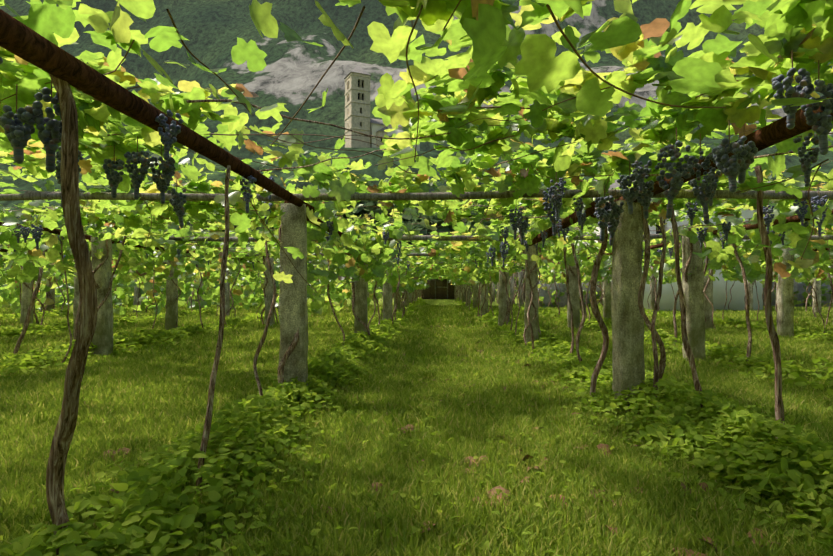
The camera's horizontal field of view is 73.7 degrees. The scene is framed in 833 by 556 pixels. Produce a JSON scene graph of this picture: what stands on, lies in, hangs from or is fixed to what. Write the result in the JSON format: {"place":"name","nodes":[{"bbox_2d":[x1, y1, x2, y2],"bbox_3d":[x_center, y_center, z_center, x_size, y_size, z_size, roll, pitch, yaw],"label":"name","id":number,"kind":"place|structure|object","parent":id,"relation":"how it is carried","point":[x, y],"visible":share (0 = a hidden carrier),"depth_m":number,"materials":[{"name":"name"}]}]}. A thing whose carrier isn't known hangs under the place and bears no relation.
{"place":"outdoors","nodes":[
{"label":"outdoors","id":0,"kind":"place"},
{"bbox_2d":[30,174,508,246],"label":"spur tree","id":1,"kind":"object","parent":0,"point":[433,219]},
{"bbox_2d":[344,72,386,147],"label":"bell tower","id":2,"kind":"structure","parent":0,"point":[357,111],"depth_m":188.85,"materials":[{"name":"beige stone"}]},
{"bbox_2d":[358,80,381,141],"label":"church openings","id":3,"kind":"object","parent":2,"relation":"in","point":[362,99],"visible":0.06,"depth_m":189.13,"materials":[{"name":"black"}]},
{"bbox_2d":[344,65,401,136],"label":"church roofs","id":4,"kind":"structure","parent":2,"relation":"on","point":[358,69],"depth_m":190.40,"materials":[{"name":"grey stone"}]},
{"bbox_2d":[370,122,419,150],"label":"church building","id":5,"kind":"structure","parent":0,"point":[374,128],"depth_m":190.27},
{"bbox_2d":[0,293,832,555],"bbox_3d":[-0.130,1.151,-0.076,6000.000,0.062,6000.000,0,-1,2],"label":"ground","id":6,"kind":"structure","parent":0,"point":[439,302],"depth_m":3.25,"materials":[{"name":"green plant"}]},
{"bbox_2d":[0,297,832,555],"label":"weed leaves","id":7,"kind":"object","parent":6,"relation":"on","point":[790,463],"visible":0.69,"depth_m":3.52,"materials":[{"name":"green plant"}]},
{"bbox_2d":[0,253,832,315],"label":"hedge","id":8,"kind":"object","parent":6,"relation":"on","point":[124,292],"visible":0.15,"depth_m":23.34,"materials":[{"name":"green plant"}]},
{"bbox_2d":[15,200,832,412],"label":"stone pillars","id":9,"kind":"structure","parent":6,"relation":"on","point":[620,302],"depth_m":8.39,"materials":[{"name":"grey stone"}]},
{"bbox_2d":[0,9,832,277],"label":"long pergola poles","id":10,"kind":"object","parent":9,"relation":"on","point":[24,42],"visible":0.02,"depth_m":2.61,"materials":[{"name":"brown wood"}]},
{"bbox_2d":[0,189,832,277],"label":"horizontal trellis poles","id":11,"kind":"object","parent":9,"relation":"on","point":[589,193],"visible":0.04,"depth_m":5.57,"materials":[{"name":"brown wood"}]},
{"bbox_2d":[0,0,832,289],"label":"vine shoots","id":12,"kind":"object","parent":11,"relation":"on","point":[415,23],"visible":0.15,"depth_m":3.36,"materials":[{"name":"brown plant"}]},
{"bbox_2d":[0,57,832,266],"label":"grape bunches","id":13,"kind":"object","parent":11,"relation":"on","point":[17,133],"visible":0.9,"depth_m":2.67,"materials":[{"name":"food"}]},
{"bbox_2d":[0,0,832,554],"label":"vine","id":14,"kind":"object","parent":9,"relation":"on","point":[470,79],"depth_m":3.75,"materials":[{"name":"green plant"}]},
{"bbox_2d":[12,110,832,279],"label":"grape bunches","id":15,"kind":"object","parent":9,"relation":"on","point":[172,131],"visible":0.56,"depth_m":3.28,"materials":[{"name":"food"}]},
{"bbox_2d":[80,325,779,555],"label":"fallen leaves","id":16,"kind":"object","parent":6,"relation":"on","point":[703,484],"visible":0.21,"depth_m":3.02,"materials":[{"name":"brown plant"}]},
{"bbox_2d":[421,279,454,298],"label":"shed walls","id":17,"kind":"structure","parent":6,"relation":"on","point":[429,293],"depth_m":50.34,"materials":[{"name":"brown wood"}]},
{"bbox_2d":[435,279,447,298],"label":"gate frame","id":18,"kind":"object","parent":17,"relation":"attached to","point":[441,287],"visible":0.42,"depth_m":50.26,"materials":[{"name":"brown wood"}]},
{"bbox_2d":[537,276,832,307],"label":"garden wall","id":19,"kind":"structure","parent":6,"relation":"on","point":[564,297],"depth_m":29.39,"materials":[{"name":"grey stone"}]},
{"bbox_2d":[582,187,801,310],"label":"house walls","id":20,"kind":"structure","parent":6,"relation":"on","point":[667,300],"depth_m":24.97,"materials":[{"name":"white paint"}]},
{"bbox_2d":[656,220,664,233],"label":"house windows","id":21,"kind":"structure","parent":20,"relation":"in","point":[658,228],"depth_m":30.82,"materials":[{"name":"black glass"}]},
{"bbox_2d":[587,180,769,241],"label":"house roof","id":22,"kind":"structure","parent":20,"relation":"on","point":[615,185],"depth_m":33.18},
{"bbox_2d":[0,0,832,292],"bbox_3d":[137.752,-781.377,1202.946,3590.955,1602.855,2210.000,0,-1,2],"label":"mountain side","id":23,"kind":"structure","parent":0,"point":[290,74],"depth_m":491.86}
]}

